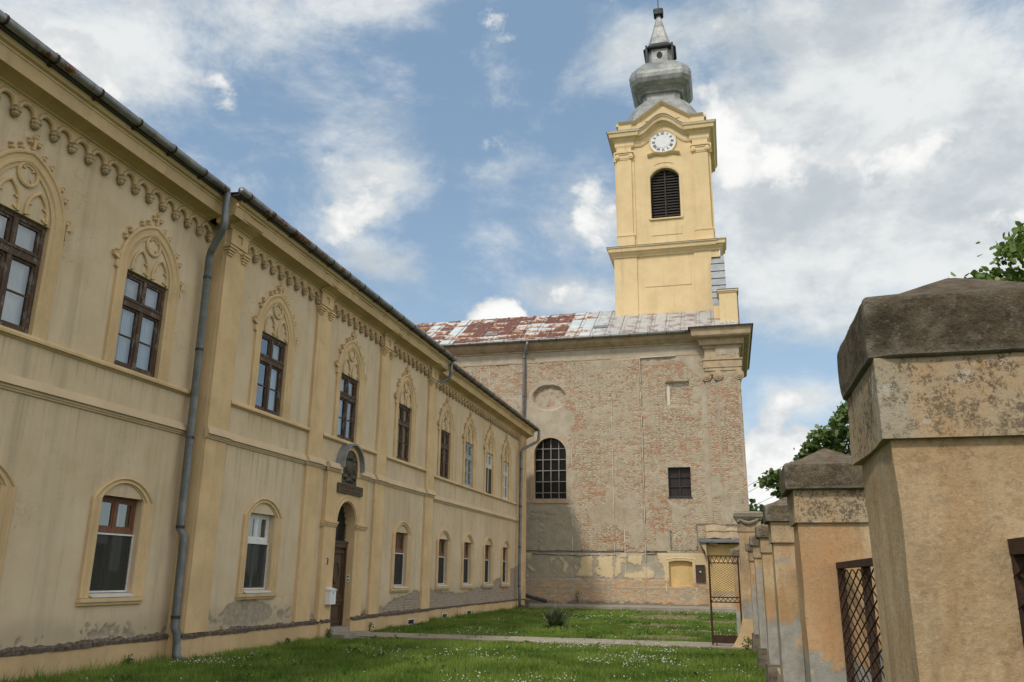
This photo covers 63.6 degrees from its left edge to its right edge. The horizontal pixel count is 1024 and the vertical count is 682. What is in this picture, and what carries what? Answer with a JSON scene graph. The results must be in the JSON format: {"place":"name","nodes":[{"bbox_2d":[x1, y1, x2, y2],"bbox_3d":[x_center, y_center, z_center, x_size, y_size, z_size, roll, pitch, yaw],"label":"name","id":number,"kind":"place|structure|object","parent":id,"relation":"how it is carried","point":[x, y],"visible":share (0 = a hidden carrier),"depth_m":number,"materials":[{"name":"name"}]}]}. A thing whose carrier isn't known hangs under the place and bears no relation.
{"place":"outdoors","nodes":[
{"label":"outdoors","id":0,"kind":"place"},
{"bbox_2d":[0,604,765,681],"bbox_3d":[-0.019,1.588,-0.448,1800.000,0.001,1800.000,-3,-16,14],"label":"ground","id":1,"kind":"structure","parent":0,"point":[389,660],"depth_m":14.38,"materials":[{"name":"plant"}]},
{"bbox_2d":[122,653,134,664],"bbox_3d":[-6.716,5.598,14.435,0.200,0.258,0.172,-3,-16,14],"label":"weed plant","id":2,"kind":"object","parent":1,"relation":"on","point":[128,660],"visible":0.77,"depth_m":14.44,"materials":[{"name":"green plant"}]},
{"bbox_2d":[0,10,539,681],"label":"long building","id":3,"kind":"structure","parent":1,"relation":"on","point":[244,418],"depth_m":16.66,"materials":[{"name":"paint"}]},
{"bbox_2d":[0,464,16,581],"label":"window","id":4,"kind":"structure","parent":3,"relation":"in","point":[8,487],"depth_m":12.30,"materials":[{"name":"beige paint"}]},
{"bbox_2d":[0,134,74,340],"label":"window","id":5,"kind":"structure","parent":3,"relation":"in","point":[24,242],"depth_m":13.15,"materials":[{"name":"beige paint"}]},
{"bbox_2d":[76,478,153,605],"bbox_3d":[-7.163,3.529,14.652,0.585,2.170,1.600,-3,-16,14],"label":"window","id":6,"kind":"structure","parent":3,"relation":"in","point":[114,558],"depth_m":14.70,"materials":[{"name":"beige paint"}]},
{"bbox_2d":[102,212,185,382],"bbox_3d":[-7.053,-0.934,15.737,0.380,3.292,2.100,-3,-16,14],"label":"window","id":7,"kind":"structure","parent":3,"relation":"in","point":[144,342],"depth_m":15.74,"materials":[{"name":"beige paint"}]},
{"bbox_2d":[235,499,281,599],"bbox_3d":[-5.832,4.635,18.513,0.585,2.170,1.600,-3,-16,14],"label":"window","id":8,"kind":"structure","parent":3,"relation":"in","point":[256,551],"depth_m":18.61,"materials":[{"name":"beige paint"}]},
{"bbox_2d":[248,282,299,420],"bbox_3d":[-5.730,0.164,19.570,0.380,3.292,2.100,-3,-16,14],"label":"window","id":9,"kind":"structure","parent":3,"relation":"in","point":[276,400],"depth_m":19.70,"materials":[{"name":"beige paint"}]},
{"bbox_2d":[325,587,336,604],"bbox_3d":[-4.646,6.545,21.217,0.150,0.410,0.370,-3,-16,14],"label":"mailbox","id":10,"kind":"object","parent":3,"relation":"attached to","point":[330,595],"visible":1,"depth_m":21.09,"materials":[{"name":"white plastic"}]},
{"bbox_2d":[330,541,348,625],"bbox_3d":[-4.744,6.472,22.100,0.165,2.190,1.170,-3,-16,14],"label":"door","id":11,"kind":"structure","parent":3,"relation":"in","point":[340,553],"depth_m":22.34,"materials":[{"name":"brown wood"}]},
{"bbox_2d":[332,330,367,445],"bbox_3d":[-4.706,1.271,23.446,0.380,3.292,2.100,-3,-16,14],"label":"window","id":12,"kind":"structure","parent":3,"relation":"in","point":[354,401],"depth_m":23.56,"materials":[{"name":"beige paint"}]},
{"bbox_2d":[389,522,411,592],"bbox_3d":[-3.751,6.883,26.388,0.585,2.170,1.600,-3,-16,14],"label":"window","id":13,"kind":"structure","parent":3,"relation":"in","point":[400,571],"depth_m":26.61,"materials":[{"name":"beige paint"}]},
{"bbox_2d":[393,365,418,464],"bbox_3d":[-3.654,2.407,27.426,0.380,3.292,2.100,-3,-16,14],"label":"window","id":14,"kind":"structure","parent":3,"relation":"in","point":[404,425],"depth_m":27.57,"materials":[{"name":"beige paint"}]},
{"bbox_2d":[434,530,450,589],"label":"window","id":15,"kind":"structure","parent":3,"relation":"in","point":[443,557],"depth_m":31.37,"materials":[{"name":"beige paint"}]},
{"bbox_2d":[437,396,455,480],"bbox_3d":[-2.696,3.773,32.223,0.380,3.292,2.100,-3,-16,14],"label":"window","id":16,"kind":"structure","parent":3,"relation":"in","point":[445,448],"depth_m":32.39,"materials":[{"name":"beige paint"}]},
{"bbox_2d":[460,534,473,588],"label":"window","id":17,"kind":"structure","parent":3,"relation":"in","point":[467,553],"depth_m":34.27,"materials":[{"name":"beige paint"}]},
{"bbox_2d":[462,411,477,488],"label":"window","id":18,"kind":"structure","parent":3,"relation":"in","point":[469,459],"depth_m":35.32,"materials":[{"name":"beige paint"}]},
{"bbox_2d":[482,537,493,587],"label":"window","id":19,"kind":"structure","parent":3,"relation":"in","point":[488,550],"depth_m":37.18,"materials":[{"name":"beige paint"}]},
{"bbox_2d":[483,424,496,494],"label":"window","id":20,"kind":"structure","parent":3,"relation":"in","point":[489,460],"depth_m":38.16,"materials":[{"name":"white paint"}]},
{"bbox_2d":[500,540,510,586],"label":"window","id":21,"kind":"structure","parent":3,"relation":"in","point":[505,552],"depth_m":40.00,"materials":[{"name":"beige paint"}]},
{"bbox_2d":[501,434,511,500],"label":"window","id":22,"kind":"structure","parent":3,"relation":"in","point":[506,468],"depth_m":41.04,"materials":[{"name":"white paint"}]},
{"bbox_2d":[325,629,331,638],"bbox_3d":[-4.645,7.435,20.941,0.212,0.294,0.264,1,-16,-2],"label":"weed plant","id":23,"kind":"object","parent":1,"relation":"on","point":[329,633],"visible":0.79,"depth_m":20.92,"materials":[{"name":"green plant"}]},
{"bbox_2d":[86,611,755,681],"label":"clover flowers","id":24,"kind":"object","parent":1,"relation":"on","point":[549,646],"visible":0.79,"depth_m":16.65,"materials":[{"name":"white plant"}]},
{"bbox_2d":[539,582,572,628],"bbox_3d":[1.325,8.281,25.864,1.427,1.451,1.456,-3,-16,14],"label":"yucca plant","id":25,"kind":"object","parent":1,"relation":"on","point":[555,617],"visible":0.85,"depth_m":25.60,"materials":[{"name":"green plant"}]},
{"bbox_2d":[521,603,735,612],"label":"church apron","id":26,"kind":"object","parent":1,"relation":"on","point":[660,608],"visible":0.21,"depth_m":40.94,"materials":[{"name":"concrete"}]},
{"bbox_2d":[525,593,546,602],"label":"fallen drainpipe","id":27,"kind":"object","parent":26,"relation":"on","point":[536,598],"visible":0.87,"depth_m":44.18,"materials":[{"name":"grey metal"}]},
{"bbox_2d":[573,588,584,603],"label":"weed plant","id":28,"kind":"object","parent":26,"relation":"on","point":[577,596],"visible":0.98,"depth_m":44.02,"materials":[{"name":"green plant"}]},
{"bbox_2d":[416,0,752,606],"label":"church","id":29,"kind":"structure","parent":26,"relation":"on","point":[630,407],"depth_m":46.85,"materials":[{"name":"brick"}]},
{"bbox_2d":[530,436,567,502],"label":"arched window","id":30,"kind":"structure","parent":29,"relation":"in","point":[548,456],"depth_m":46.95,"materials":[{"name":"glass"}]},
{"bbox_2d":[532,553,656,555],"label":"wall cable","id":31,"kind":"object","parent":29,"relation":"attached to","point":[596,555],"depth_m":44.82,"materials":[{"name":"black rubber"}]},
{"bbox_2d":[526,550,666,551],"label":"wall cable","id":32,"kind":"object","parent":29,"relation":"attached to","point":[598,551],"depth_m":44.79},
{"bbox_2d":[668,467,692,497],"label":"small window","id":33,"kind":"structure","parent":29,"relation":"in","point":[679,478],"depth_m":44.96,"materials":[{"name":"glass"}]},
{"bbox_2d":[695,565,705,581],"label":"meter box","id":34,"kind":"object","parent":29,"relation":"attached to","point":[700,572],"visible":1,"depth_m":43.11,"materials":[{"name":"brown paint"}]},
{"bbox_2d":[695,565,704,581],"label":"door","id":35,"kind":"structure","parent":34,"relation":"in","point":[700,573],"depth_m":43.13,"materials":[{"name":"brown paint"}]},
{"bbox_2d":[619,623,685,626],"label":"bare earth","id":36,"kind":"structure","parent":1,"relation":"on","point":[651,624],"depth_m":29.10,"materials":[{"name":"soil"}]},
{"bbox_2d":[620,635,698,639],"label":"bare earth","id":37,"kind":"structure","parent":1,"relation":"on","point":[664,637],"depth_m":23.15,"materials":[{"name":"soil"}]},
{"bbox_2d":[626,614,707,619],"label":"bare earth","id":38,"kind":"structure","parent":1,"relation":"on","point":[669,615],"depth_m":34.57,"materials":[{"name":"soil"}]},
{"bbox_2d":[701,621,736,624],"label":"bare earth","id":39,"kind":"structure","parent":1,"relation":"on","point":[733,622],"depth_m":31.02,"materials":[{"name":"soil"}]},
{"bbox_2d":[730,546,742,633],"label":"fence pier","id":40,"kind":"structure","parent":1,"relation":"on","point":[734,551],"depth_m":23.43,"materials":[{"name":"paint"}]},
{"bbox_2d":[740,636,751,650],"bbox_3d":[5.429,7.012,19.100,0.312,0.364,0.239,-3,-16,14],"label":"weed plant","id":41,"kind":"object","parent":1,"relation":"on","point":[748,646],"visible":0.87,"depth_m":19.08,"materials":[{"name":"green plant"}]},
{"bbox_2d":[732,511,762,647],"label":"gate pier","id":42,"kind":"structure","parent":1,"relation":"on","point":[748,522],"depth_m":20.01,"materials":[{"name":"paint"}]},
{"bbox_2d":[707,555,741,645],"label":"metal gate","id":43,"kind":"structure","parent":42,"relation":"attached to","point":[717,639],"depth_m":20.09,"materials":[{"name":"metal"}]},
{"bbox_2d":[745,542,758,652],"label":"fence pier","id":44,"kind":"structure","parent":1,"relation":"on","point":[755,634],"depth_m":18.75,"materials":[{"name":"paint"}]},
{"bbox_2d":[748,498,763,523],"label":"distant tree","id":45,"kind":"object","parent":1,"relation":"on","point":[752,508],"visible":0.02,"depth_m":71.20,"materials":[{"name":"green plant"}]},
{"bbox_2d":[749,535,767,669],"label":"fence pier","id":46,"kind":"structure","parent":1,"relation":"on","point":[762,657],"depth_m":15.59,"materials":[{"name":"paint"}]},
{"bbox_2d":[755,523,779,681],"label":"fence pier","id":47,"kind":"structure","parent":1,"relation":"on","point":[765,551],"depth_m":12.38,"materials":[{"name":"paint"}]},
{"bbox_2d":[777,668,780,681],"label":"wall","id":48,"kind":"structure","parent":1,"relation":"on","point":[778,675],"depth_m":11.67,"materials":[{"name":"paint"}]},
{"bbox_2d":[763,497,805,681],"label":"fence pier","id":49,"kind":"structure","parent":1,"relation":"on","point":[776,520],"depth_m":8.76,"materials":[{"name":"paint"}]},
{"bbox_2d":[753,401,850,498],"bbox_3d":[10.481,4.537,21.796,6.174,6.657,5.135,8,-18,-26],"label":"young tree","id":50,"kind":"object","parent":1,"relation":"on","point":[835,437],"visible":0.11,"depth_m":22.67,"materials":[{"name":"green plant"}]},
{"bbox_2d":[951,221,1023,281],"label":"linden tree","id":51,"kind":"object","parent":1,"relation":"on","point":[1013,251],"visible":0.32,"depth_m":10.73,"materials":[{"name":"green plant"}]},
{"bbox_2d":[0,0,1023,509],"label":"sky","id":52,"kind":"structure","parent":0,"point":[454,157],"materials":[{"name":"blue"}]},
{"bbox_2d":[356,632,744,649],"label":"path","id":53,"kind":"structure","parent":0,"point":[586,641],"depth_m":20.99,"materials":[{"name":"concrete"}]},
{"bbox_2d":[779,449,884,681],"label":"fence pier","id":54,"kind":"structure","parent":0,"point":[822,491],"depth_m":5.55,"materials":[{"name":"paint"}]},
{"bbox_2d":[837,278,1023,681],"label":"fence pier","id":55,"kind":"structure","parent":0,"point":[931,379],"depth_m":2.19,"materials":[{"name":"paint"}]},
{"bbox_3d":[0.878,1.636,0.202,0.260,0.480,3.180,-3,-16,14],"label":"low wall","id":56,"kind":"object","parent":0,"visible":0},
{"bbox_2d":[1007,537,1023,646],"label":"panel","id":57,"kind":"object","parent":56,"relation":"on","point":[1016,549],"visible":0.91,"depth_m":2.04,"materials":[{"name":"metal"}]},
{"bbox_3d":[1.777,2.608,3.604,0.260,0.480,3.160,-3,-16,14],"label":"low wall","id":58,"kind":"object","parent":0,"visible":0},
{"bbox_2d":[836,558,884,681],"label":"panel","id":59,"kind":"object","parent":58,"relation":"on","point":[870,623],"visible":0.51,"depth_m":4.60,"materials":[{"name":"metal"}]}
]}

